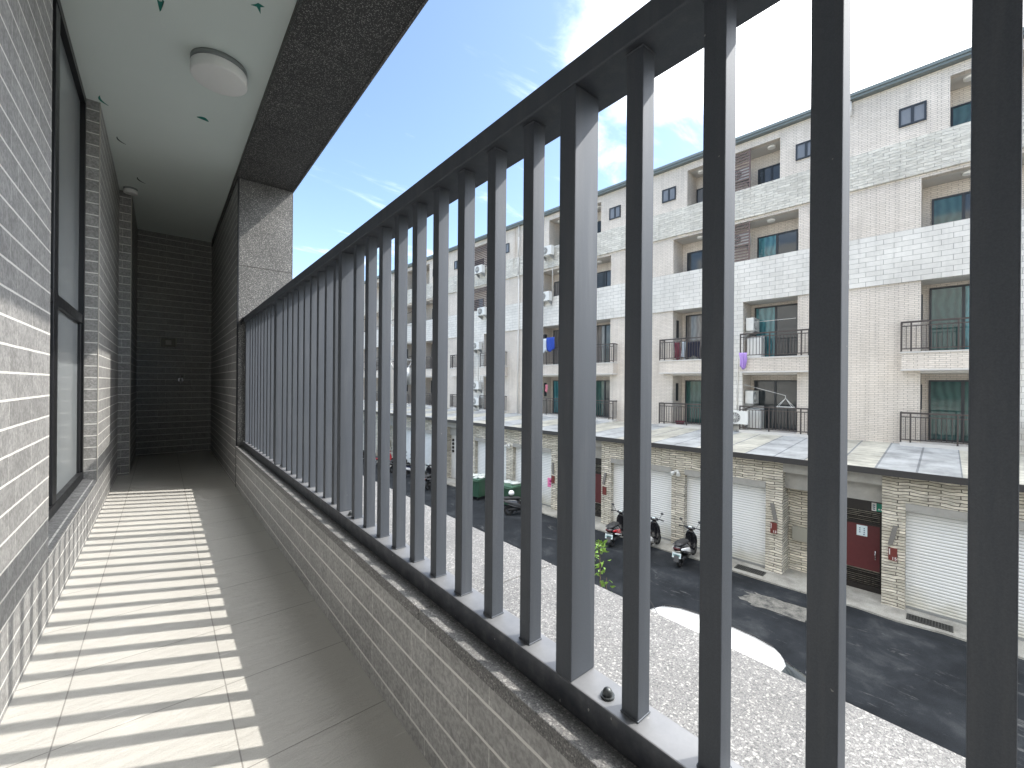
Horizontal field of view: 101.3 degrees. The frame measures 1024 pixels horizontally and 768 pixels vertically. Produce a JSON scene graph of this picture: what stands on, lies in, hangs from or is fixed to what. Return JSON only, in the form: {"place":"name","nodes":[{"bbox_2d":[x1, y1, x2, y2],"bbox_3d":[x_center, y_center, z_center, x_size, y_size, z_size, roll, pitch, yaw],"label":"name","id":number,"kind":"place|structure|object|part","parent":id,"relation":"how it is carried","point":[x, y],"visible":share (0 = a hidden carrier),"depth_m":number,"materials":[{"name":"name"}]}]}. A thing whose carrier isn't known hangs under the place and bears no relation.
{"place":"outdoors","nodes":[
{"label":"outdoors","id":0,"kind":"place"},
{"bbox_2d":[293,0,1023,280],"label":"sky","id":1,"kind":"structure","parent":0,"point":[461,65],"materials":[{"name":"blue"}]},
{"bbox_2d":[363,459,1023,767],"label":"street","id":2,"kind":"structure","parent":0,"point":[911,679],"depth_m":9.33,"materials":[{"name":"grey asphalt"}]},
{"bbox_2d":[375,447,392,465],"bbox_3d":[-8.675,4.985,28.634,0.743,1.286,1.855,0,0,26],"label":"scooter","id":3,"kind":"object","parent":2,"relation":"on","point":[391,458],"visible":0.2,"depth_m":28.81,"materials":[{"name":"plastic"}]},
{"bbox_2d":[364,312,411,384],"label":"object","id":4,"kind":"object","parent":2,"relation":"on","point":[408,376],"depth_m":24.17,"materials":[{"name":"concrete"}]},
{"bbox_2d":[390,451,410,472],"bbox_3d":[-7.276,4.996,27.079,0.743,1.286,1.855,0,0,36],"label":"scooter","id":5,"kind":"object","parent":2,"relation":"on","point":[391,464],"visible":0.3,"depth_m":26.56,"materials":[{"name":"plastic"}]},
{"bbox_2d":[406,454,410,475],"bbox_3d":[-6.207,5.005,25.672,0.743,1.286,1.855,0,0,31],"label":"scooter","id":6,"kind":"object","parent":2,"relation":"on","point":[408,468],"visible":0.16,"depth_m":25.35,"materials":[{"name":"plastic"}]},
{"bbox_2d":[425,474,430,489],"bbox_3d":[-4.244,5.021,22.903,0.743,1.286,1.855,0,0,26],"label":"scooter","id":7,"kind":"object","parent":2,"relation":"on","point":[428,480],"visible":0.32,"depth_m":22.31,"materials":[{"name":"plastic"}]},
{"bbox_2d":[425,464,430,474],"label":"scooter","id":8,"kind":"object","parent":2,"relation":"on","point":[428,470],"visible":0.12,"depth_m":24.09,"materials":[{"name":"plastic"}]},
{"bbox_2d":[473,478,484,499],"bbox_3d":[-1.728,5.143,20.903,1.038,1.085,1.024,0,0,38],"label":"rubbish bin","id":9,"kind":"object","parent":2,"relation":"on","point":[478,488],"visible":0.53,"depth_m":20.49,"materials":[{"name":"plastic"}]},
{"bbox_2d":[473,473,484,478],"bbox_3d":[-1.664,4.568,20.914,0.887,0.193,0.968,0,0,19],"label":"rubbish bag","id":10,"kind":"object","parent":9,"relation":"on","point":[480,476],"visible":0.87,"depth_m":20.66,"materials":[{"name":"white plastic"}]},
{"bbox_2d":[504,496,520,514],"bbox_3d":[0.388,5.059,18.403,1.855,1.286,0.742,0,0,-16],"label":"scooter","id":11,"kind":"object","parent":2,"relation":"on","point":[513,503],"visible":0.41,"depth_m":18.18,"materials":[{"name":"plastic"}]},
{"bbox_2d":[504,482,520,504],"bbox_3d":[-0.091,5.157,19.498,1.038,1.085,1.024,0,0,42],"label":"rubbish bin","id":12,"kind":"object","parent":2,"relation":"on","point":[508,487],"visible":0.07,"depth_m":19.14,"materials":[{"name":"plastic"}]},
{"bbox_2d":[504,479,520,484],"bbox_3d":[-0.018,4.588,19.589,0.592,0.214,0.998,0,0,-40],"label":"rubbish bag","id":13,"kind":"object","parent":12,"relation":"on","point":[512,482],"visible":0.95,"depth_m":19.38,"materials":[{"name":"white plastic"}]},
{"bbox_2d":[595,539,614,587],"bbox_3d":[0.604,3.267,2.253,1.370,4.879,1.360,0,0,8],"label":"young tree","id":14,"kind":"object","parent":2,"relation":"on","point":[601,544],"visible":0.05,"depth_m":2.24,"materials":[{"name":"green plant"}]},
{"bbox_2d":[605,503,622,546],"bbox_3d":[3.820,5.087,15.230,0.743,1.286,1.855,0,0,34],"label":"scooter","id":15,"kind":"object","parent":2,"relation":"on","point":[615,528],"visible":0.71,"depth_m":14.79,"materials":[{"name":"plastic"}]},
{"bbox_2d":[650,513,663,545],"bbox_3d":[4.744,5.095,14.491,0.742,1.286,1.855,0,0,42],"label":"scooter","id":16,"kind":"object","parent":2,"relation":"on","point":[655,533],"visible":0.43,"depth_m":14.71,"materials":[{"name":"plastic"}]},
{"bbox_2d":[672,517,699,566],"bbox_3d":[5.642,5.102,13.592,0.742,1.286,1.855,0,0,42],"label":"scooter","id":17,"kind":"object","parent":2,"relation":"on","point":[686,546],"visible":0.99,"depth_m":13.26,"materials":[{"name":"plastic"}]},
{"bbox_2d":[650,601,805,682],"bbox_3d":[3.769,4.919,6.712,2.115,1.620,4.330,0,0,-43],"label":"parked car","id":18,"kind":"object","parent":2,"relation":"on","point":[752,646],"visible":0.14,"depth_m":6.93,"materials":[{"name":"white metal"}]},
{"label":"window","id":19,"kind":"part","parent":18,"relation":"part of","materials":[{"name":"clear glass"}]},
{"bbox_2d":[738,591,806,621],"bbox_3d":[6.922,5.753,10.836,1.899,0.001,0.869,0,0,43],"label":"road patch","id":20,"kind":"object","parent":2,"relation":"on","point":[799,613],"visible":0.71,"depth_m":10.90,"materials":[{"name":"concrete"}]},
{"bbox_2d":[363,458,1023,659],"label":"pavement","id":21,"kind":"structure","parent":0,"point":[857,598],"depth_m":11.45,"materials":[{"name":"concrete"}]},
{"bbox_2d":[363,27,1023,640],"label":"apartment building","id":22,"kind":"structure","parent":21,"relation":"on","point":[909,285],"depth_m":14.93,"materials":[{"name":"beige tile"}]},
{"bbox_2d":[451,435,455,478],"bbox_3d":[-3.395,4.312,25.162,0.360,2.620,0.600,0,0,-44],"label":"meter panel","id":23,"kind":"object","parent":22,"relation":"attached to","point":[453,456],"visible":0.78,"depth_m":25.07,"materials":[{"name":"silver metal"}]},
{"bbox_2d":[451,467,455,477],"bbox_3d":[-3.493,5.302,25.074,0.009,0.600,0.520,0,0,-44],"label":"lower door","id":24,"kind":"structure","parent":23,"relation":"in","point":[453,470],"depth_m":25.07,"materials":[{"name":"grey metal"}]},
{"bbox_2d":[473,397,481,407],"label":"air conditioner","id":25,"kind":"object","parent":22,"relation":"attached to","point":[475,401],"visible":0.73,"depth_m":30.06,"materials":[{"name":"white metal"}]},
{"bbox_2d":[474,342,481,353],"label":"air conditioner","id":26,"kind":"object","parent":22,"relation":"attached to","point":[478,346],"visible":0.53,"depth_m":30.01,"materials":[{"name":"white metal"}]},
{"bbox_2d":[474,382,481,392],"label":"air conditioner","id":27,"kind":"object","parent":22,"relation":"attached to","point":[478,386],"visible":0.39,"depth_m":30.01,"materials":[{"name":"white metal"}]},
{"bbox_2d":[474,298,483,309],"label":"window","id":28,"kind":"structure","parent":22,"relation":"in","point":[480,298],"depth_m":32.24,"materials":[{"name":"glass"}]},
{"bbox_2d":[475,264,484,278],"bbox_3d":[-2.274,-8.014,29.946,0.422,0.810,0.800,0,0,-44],"label":"air conditioner","id":29,"kind":"object","parent":22,"relation":"attached to","point":[479,269],"visible":0.99,"depth_m":29.76,"materials":[{"name":"white metal"}]},
{"bbox_2d":[477,307,486,319],"bbox_3d":[-2.067,-5.012,29.822,0.422,0.810,0.800,0,0,-44],"label":"air conditioner","id":30,"kind":"object","parent":22,"relation":"attached to","point":[481,312],"visible":0.96,"depth_m":29.64,"materials":[{"name":"white metal"}]},
{"bbox_2d":[543,339,546,352],"bbox_3d":[1.975,-2.294,25.348,0.349,0.881,0.122,0,0,39],"label":"shirt","id":31,"kind":"object","parent":22,"relation":"hanging from","point":[544,346],"visible":0.92,"depth_m":25.36,"materials":[{"name":"fabric"}]},
{"bbox_2d":[544,291,551,306],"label":"air conditioner","id":32,"kind":"object","parent":22,"relation":"attached to","point":[548,296],"visible":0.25,"depth_m":25.28,"materials":[{"name":"white metal"}]},
{"bbox_2d":[544,245,553,261],"bbox_3d":[2.175,-7.877,25.346,0.422,0.810,0.800,0,0,-44],"label":"air conditioner","id":33,"kind":"object","parent":22,"relation":"attached to","point":[548,250],"visible":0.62,"depth_m":25.11,"materials":[{"name":"white metal"}]},
{"bbox_2d":[547,478,550,486],"bbox_3d":[1.770,4.555,19.390,0.013,0.420,0.340,0,0,-44],"label":"notice","id":34,"kind":"object","parent":22,"relation":"attached to","point":[549,482],"visible":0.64,"depth_m":19.42,"materials":[{"name":"pink paper"}]},
{"bbox_2d":[546,337,554,351],"bbox_3d":[2.304,-2.353,25.005,0.661,0.858,0.126,0,0,43],"label":"shirt","id":35,"kind":"object","parent":22,"relation":"hanging from","point":[550,343],"visible":1,"depth_m":25.04,"materials":[{"name":"blue fabric"}]},
{"bbox_2d":[553,380,557,412],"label":"window","id":36,"kind":"structure","parent":22,"relation":"in","point":[555,382],"depth_m":26.66,"materials":[{"name":"teal glass"}]},
{"bbox_2d":[553,330,558,363],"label":"window","id":37,"kind":"structure","parent":22,"relation":"in","point":[556,332],"depth_m":26.68,"materials":[{"name":"grey glass"}]},
{"bbox_2d":[554,281,558,295],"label":"window","id":38,"kind":"structure","parent":22,"relation":"in","point":[556,284],"depth_m":26.65,"materials":[{"name":"grey glass"}]},
{"bbox_2d":[595,458,601,516],"bbox_3d":[3.716,4.399,18.053,0.098,2.572,1.120,0,0,-44],"label":"door","id":39,"kind":"structure","parent":22,"relation":"in","point":[598,461],"depth_m":18.05,"materials":[{"name":"red metal"}]},
{"bbox_2d":[597,221,600,232],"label":"window","id":40,"kind":"structure","parent":22,"relation":"in","point":[599,222],"depth_m":24.36,"materials":[{"name":"grey glass"}]},
{"bbox_2d":[596,380,609,416],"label":"window","id":41,"kind":"structure","parent":22,"relation":"in","point":[602,386],"depth_m":24.09,"materials":[{"name":"teal glass"}]},
{"bbox_2d":[596,324,609,362],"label":"window","id":42,"kind":"structure","parent":22,"relation":"in","point":[603,331],"depth_m":24.16,"materials":[{"name":"grey glass"}]},
{"bbox_2d":[597,270,610,287],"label":"window","id":43,"kind":"structure","parent":22,"relation":"in","point":[603,278],"depth_m":24.09,"materials":[{"name":"grey glass"}]},
{"bbox_2d":[602,486,606,494],"bbox_3d":[3.750,4.331,17.047,0.050,0.320,0.170,0,0,-44],"label":"number board","id":44,"kind":"object","parent":22,"relation":"attached to","point":[604,490],"visible":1,"depth_m":17.01,"materials":[{"name":"red metal"}]},
{"bbox_2d":[602,473,606,484],"bbox_3d":[3.754,3.841,17.047,0.050,0.500,0.199,0,0,-44],"label":"metal bar","id":45,"kind":"object","parent":22,"relation":"attached to","point":[604,479],"visible":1,"depth_m":17.02,"materials":[{"name":"silver metal"}]},
{"bbox_2d":[609,205,620,219],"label":"window","id":46,"kind":"structure","parent":22,"relation":"in","point":[614,212],"depth_m":22.40,"materials":[{"name":"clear glass"}]},
{"bbox_2d":[662,186,675,203],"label":"window","id":47,"kind":"structure","parent":22,"relation":"in","point":[669,194],"depth_m":20.23,"materials":[{"name":"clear glass"}]},
{"bbox_2d":[669,470,679,476],"bbox_3d":[5.776,3.146,14.822,0.247,0.196,0.396,0,0,-44],"label":"floodlight","id":48,"kind":"object","parent":22,"relation":"attached to","point":[674,471],"visible":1,"depth_m":14.82,"materials":[{"name":"white metal"}]},
{"bbox_2d":[676,383,677,400],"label":"vent window","id":49,"kind":"structure","parent":22,"relation":"in","point":[676,383],"depth_m":20.38,"materials":[{"name":"black glass"}]},
{"bbox_2d":[676,320,678,337],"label":"vent window","id":50,"kind":"structure","parent":22,"relation":"in","point":[677,322],"depth_m":20.38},
{"bbox_2d":[675,342,680,359],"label":"trousers","id":51,"kind":"object","parent":22,"relation":"hanging from","point":[677,350],"visible":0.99,"depth_m":19.63,"materials":[{"name":"red fabric"}]},
{"bbox_2d":[681,342,685,359],"bbox_3d":[7.932,-1.543,19.434,0.204,0.826,0.113,0,0,39],"label":"shirt","id":52,"kind":"object","parent":22,"relation":"hanging from","point":[682,352],"visible":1,"depth_m":19.44,"materials":[{"name":"fabric"}]},
{"bbox_2d":[685,380,700,423],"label":"window","id":53,"kind":"structure","parent":22,"relation":"in","point":[692,387],"depth_m":20.41,"materials":[{"name":"green glass"}]},
{"bbox_2d":[685,314,701,359],"bbox_3d":[9.124,-2.231,20.108,0.049,2.248,1.620,0,0,-44],"label":"window","id":54,"kind":"structure","parent":22,"relation":"in","point":[693,323],"depth_m":20.39,"materials":[{"name":"grey glass"}]},
{"bbox_2d":[688,341,699,358],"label":"trousers","id":55,"kind":"object","parent":22,"relation":"hanging from","point":[693,351],"visible":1,"depth_m":19.08,"materials":[{"name":"black fabric"}]},
{"bbox_2d":[687,250,701,270],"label":"window","id":56,"kind":"structure","parent":22,"relation":"in","point":[694,259],"depth_m":20.40,"materials":[{"name":"grey glass"}]},
{"bbox_2d":[697,188,702,202],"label":"window","id":57,"kind":"structure","parent":22,"relation":"in","point":[699,191],"depth_m":20.22,"materials":[{"name":"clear glass"}]},
{"bbox_2d":[733,410,748,429],"bbox_3d":[9.574,1.534,17.733,0.422,0.810,0.800,0,0,-44],"label":"air conditioner","id":58,"kind":"object","parent":22,"relation":"attached to","point":[740,417],"visible":0.63,"depth_m":17.50,"materials":[{"name":"white metal"}]},
{"bbox_2d":[735,167,748,185],"bbox_3d":[9.959,-8.914,18.315,0.422,0.810,0.800,0,0,-44],"label":"air conditioner","id":59,"kind":"object","parent":22,"relation":"attached to","point":[742,175],"visible":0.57,"depth_m":18.11,"materials":[{"name":"white metal"}]},
{"bbox_2d":[735,233,750,248],"bbox_3d":[9.936,-6.114,18.315,0.422,0.810,0.800,0,0,-44],"label":"air conditioner","id":60,"kind":"object","parent":22,"relation":"attached to","point":[742,240],"visible":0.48,"depth_m":18.09,"materials":[{"name":"white metal"}]},
{"bbox_2d":[739,352,746,369],"bbox_3d":[9.589,-0.950,17.433,0.126,0.706,0.328,0,0,-44],"label":"towel","id":61,"kind":"object","parent":22,"relation":"hanging from","point":[743,359],"visible":1,"depth_m":17.43,"materials":[{"name":"purple fabric"}]},
{"bbox_2d":[744,391,758,408],"bbox_3d":[10.332,0.690,18.152,0.800,0.810,0.422,0,0,-44],"label":"air conditioner","id":62,"kind":"object","parent":22,"relation":"attached to","point":[751,398],"visible":1,"depth_m":17.89,"materials":[{"name":"white metal"}]},
{"bbox_2d":[745,317,758,336],"bbox_3d":[10.357,-2.410,18.152,0.800,0.810,0.422,0,0,-44],"label":"air conditioner","id":63,"kind":"object","parent":22,"relation":"attached to","point":[753,327],"visible":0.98,"depth_m":17.88,"materials":[{"name":"white metal"}]},
{"bbox_2d":[746,405,763,427],"bbox_3d":[10.392,1.408,17.939,0.540,0.950,0.540,0,0,-44],"label":"washing machine","id":64,"kind":"object","parent":22,"relation":"on","point":[759,423],"visible":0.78,"depth_m":17.72,"materials":[{"name":"white metal"}]},
{"bbox_2d":[747,335,764,356],"bbox_3d":[10.417,-1.602,17.939,0.540,0.950,0.540,0,0,-44],"label":"washing machine","id":65,"kind":"object","parent":22,"relation":"on","point":[751,343],"visible":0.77,"depth_m":17.79,"materials":[{"name":"white metal"}]},
{"bbox_2d":[758,163,779,184],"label":"window","id":66,"kind":"structure","parent":22,"relation":"in","point":[772,172],"depth_m":18.11,"materials":[{"name":"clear glass"}]},
{"bbox_2d":[770,522,776,533],"bbox_3d":[7.928,4.365,12.726,0.053,0.320,0.170,0,0,-44],"label":"number board","id":67,"kind":"object","parent":22,"relation":"attached to","point":[773,528],"visible":1,"depth_m":12.71,"materials":[{"name":"red metal"}]},
{"bbox_2d":[770,503,776,520],"bbox_3d":[7.933,3.875,12.727,0.050,0.500,0.189,0,0,-44],"label":"metal bar","id":68,"kind":"object","parent":22,"relation":"attached to","point":[773,510],"visible":1,"depth_m":12.71,"materials":[{"name":"silver metal"}]},
{"bbox_2d":[754,380,796,430],"bbox_3d":[11.228,0.881,17.905,0.049,2.078,1.620,0,0,-44],"label":"window","id":69,"kind":"structure","parent":22,"relation":"in","point":[788,388],"depth_m":17.82,"materials":[{"name":"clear glass"}]},
{"bbox_2d":[755,303,797,356],"bbox_3d":[11.253,-2.214,17.905,0.049,2.248,1.620,0,0,-44],"label":"window","id":70,"kind":"structure","parent":22,"relation":"in","point":[785,312],"depth_m":17.82,"materials":[{"name":"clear glass"}]},
{"bbox_2d":[757,229,797,257],"bbox_3d":[11.292,-5.308,17.891,0.049,2.200,1.500,0,0,-44],"label":"window","id":71,"kind":"structure","parent":22,"relation":"in","point":[783,242],"depth_m":17.86,"materials":[{"name":"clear glass"}]},
{"bbox_2d":[795,140,809,160],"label":"window","id":72,"kind":"structure","parent":22,"relation":"in","point":[802,149],"depth_m":16.35,"materials":[{"name":"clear glass"}]},
{"bbox_2d":[846,497,881,594],"bbox_3d":[9.719,4.448,11.839,0.110,2.572,1.120,0,0,-44],"label":"door","id":73,"kind":"structure","parent":22,"relation":"in","point":[864,552],"depth_m":11.72,"materials":[{"name":"red metal"}]},
{"bbox_2d":[857,524,866,536],"bbox_3d":[9.794,4.101,11.754,0.014,0.290,0.230,0,0,-44],"label":"notice","id":74,"kind":"object","parent":73,"relation":"attached to","point":[861,530],"visible":1,"depth_m":11.75,"materials":[{"name":"paper"}]},
{"bbox_2d":[872,503,881,511],"bbox_3d":[10.023,3.382,11.490,0.014,0.220,0.280,0,0,-44],"label":"house number plate","id":75,"kind":"object","parent":22,"relation":"attached to","point":[877,507],"visible":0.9,"depth_m":11.50,"materials":[{"name":"green metal"}]},
{"bbox_2d":[888,547,896,561],"bbox_3d":[9.791,4.380,10.800,0.053,0.320,0.170,0,0,-44],"label":"number board","id":76,"kind":"object","parent":22,"relation":"attached to","point":[892,554],"visible":1,"depth_m":10.79,"materials":[{"name":"red metal"}]},
{"bbox_2d":[888,525,897,544],"bbox_3d":[9.796,3.890,10.801,0.050,0.500,0.199,0,0,-44],"label":"metal bar","id":77,"kind":"object","parent":22,"relation":"attached to","point":[892,535],"visible":1,"depth_m":10.79,"materials":[{"name":"silver metal"}]},
{"bbox_2d":[899,100,926,127],"bbox_3d":[13.485,-9.075,14.144,0.049,0.630,0.680,0,0,-44],"label":"window","id":78,"kind":"structure","parent":22,"relation":"in","point":[915,113],"depth_m":14.11,"materials":[{"name":"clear glass"}]},
{"bbox_2d":[921,294,922,319],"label":"vent window","id":79,"kind":"structure","parent":22,"relation":"in","point":[921,294],"depth_m":14.24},
{"bbox_2d":[928,380,968,442],"bbox_3d":[15.015,0.912,13.991,0.049,2.078,1.620,0,0,-44],"label":"window","id":80,"kind":"structure","parent":22,"relation":"in","point":[945,396],"depth_m":14.22,"materials":[{"name":"green glass"}]},
{"bbox_2d":[929,284,969,350],"bbox_3d":[15.040,-2.183,13.991,0.049,2.248,1.620,0,0,-44],"label":"window","id":81,"kind":"structure","parent":22,"relation":"in","point":[949,301],"depth_m":14.22,"materials":[{"name":"teal glass"}]},
{"bbox_2d":[932,191,969,224],"bbox_3d":[15.054,-5.277,14.003,0.049,2.200,1.500,0,0,-44],"label":"window","id":82,"kind":"structure","parent":22,"relation":"in","point":[955,207],"depth_m":14.20,"materials":[{"name":"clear glass"}]},
{"bbox_2d":[951,101,970,126],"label":"window","id":83,"kind":"structure","parent":22,"relation":"in","point":[961,113],"depth_m":14.05,"materials":[{"name":"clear glass"}]},
{"bbox_2d":[734,564,765,575],"bbox_3d":[7.303,5.704,12.884,0.340,0.020,0.800,0,0,-44],"label":"drain grate","id":84,"kind":"object","parent":21,"relation":"on","point":[750,570],"visible":1,"depth_m":12.86,"materials":[{"name":"metal"}]},
{"bbox_2d":[906,613,952,632],"bbox_3d":[10.014,5.726,10.081,0.340,0.020,0.800,0,0,-44],"label":"drain grate","id":85,"kind":"object","parent":21,"relation":"on","point":[932,623],"visible":1,"depth_m":10.07,"materials":[{"name":"metal"}]},
{"bbox_3d":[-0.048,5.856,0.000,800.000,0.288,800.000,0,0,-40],"label":"ground","id":86,"kind":"structure","parent":0,"visible":0},
{"bbox_3d":[-3.688,-2.930,-1.794,10.000,17.200,30.000,0,0,-40],"label":"home block","id":87,"kind":"object","parent":86,"relation":"on","visible":0},
{"bbox_2d":[60,0,296,241],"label":"ceiling","id":88,"kind":"structure","parent":87,"relation":"attached to","point":[177,157],"depth_m":2.93,"materials":[{"name":"paint"}]},
{"bbox_2d":[123,186,137,195],"bbox_3d":[-3.983,-2.015,4.386,0.112,0.055,0.112,0,0,-40],"label":"ceiling light","id":89,"kind":"object","parent":88,"relation":"attached to","point":[131,191],"visible":1,"depth_m":4.36,"materials":[{"name":"white plastic"}]},
{"bbox_2d":[157,0,163,10],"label":"paint flake","id":90,"kind":"object","parent":88,"relation":"attached to","point":[160,4],"visible":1,"depth_m":2.24,"materials":[{"name":"green paint"}]},
{"bbox_2d":[190,47,246,96],"bbox_3d":[-1.861,-1.976,2.673,0.300,0.097,0.300,0,0,-40],"label":"ceiling light","id":91,"kind":"object","parent":88,"relation":"attached to","point":[218,71],"visible":1,"depth_m":2.61,"materials":[{"name":"white plastic"}]},
{"bbox_2d":[252,3,263,13],"bbox_3d":[-1.355,-2.020,2.256,0.057,0.002,0.058,0,0,19],"label":"paint flake","id":92,"kind":"object","parent":88,"relation":"attached to","point":[258,5],"visible":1,"depth_m":2.25,"materials":[{"name":"green paint"}]},
{"bbox_2d":[0,451,431,767],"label":"floor","id":93,"kind":"structure","parent":87,"relation":"on","point":[189,624],"depth_m":1.51,"materials":[{"name":"tile"}]},
{"bbox_2d":[0,0,137,722],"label":"house wall","id":94,"kind":"structure","parent":93,"relation":"on","point":[68,286],"depth_m":2.09,"materials":[{"name":"grey tile"}]},
{"bbox_2d":[49,0,85,520],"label":"window","id":95,"kind":"structure","parent":94,"relation":"in","point":[68,161],"depth_m":2.55,"materials":[{"name":"grey glass"}]},
{"bbox_2d":[136,229,211,455],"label":"end wall","id":96,"kind":"structure","parent":93,"relation":"on","point":[174,299],"depth_m":5.80,"materials":[{"name":"grey tile"}]},
{"bbox_2d":[160,337,176,346],"bbox_3d":[-4.701,-0.574,5.747,0.176,0.125,0.044,0,0,-40],"label":"wall socket","id":97,"kind":"object","parent":96,"relation":"attached to","point":[166,342],"depth_m":5.73,"materials":[{"name":"plastic"}]},
{"bbox_2d":[210,177,292,486],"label":"granite pillar","id":98,"kind":"structure","parent":93,"relation":"on","point":[252,258],"depth_m":4.19,"materials":[{"name":"grey stone"}]},
{"bbox_2d":[211,0,427,246],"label":"granite beam","id":99,"kind":"structure","parent":98,"relation":"on","point":[332,57],"depth_m":2.69,"materials":[{"name":"grey stone"}]},
{"bbox_2d":[235,446,965,767],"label":"parapet wall","id":100,"kind":"structure","parent":93,"relation":"on","point":[454,693],"depth_m":1.02,"materials":[{"name":"grey tile"}]},
{"bbox_2d":[240,0,1022,767],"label":"balcony railing","id":101,"kind":"object","parent":100,"relation":"on","point":[310,416],"visible":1,"depth_m":0.72,"materials":[{"name":"paint"}]},
{"label":"clothes line","id":102,"kind":"object","parent":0,"visible":0},
{"bbox_2d":[776,396,794,407],"bbox_3d":[10.829,0.699,16.631,0.360,0.460,0.560,0,0,-44],"label":"drying rack","id":103,"kind":"object","parent":102,"relation":"hanging from","point":[784,406],"visible":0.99,"depth_m":16.60,"materials":[{"name":"silver metal"}]}
]}

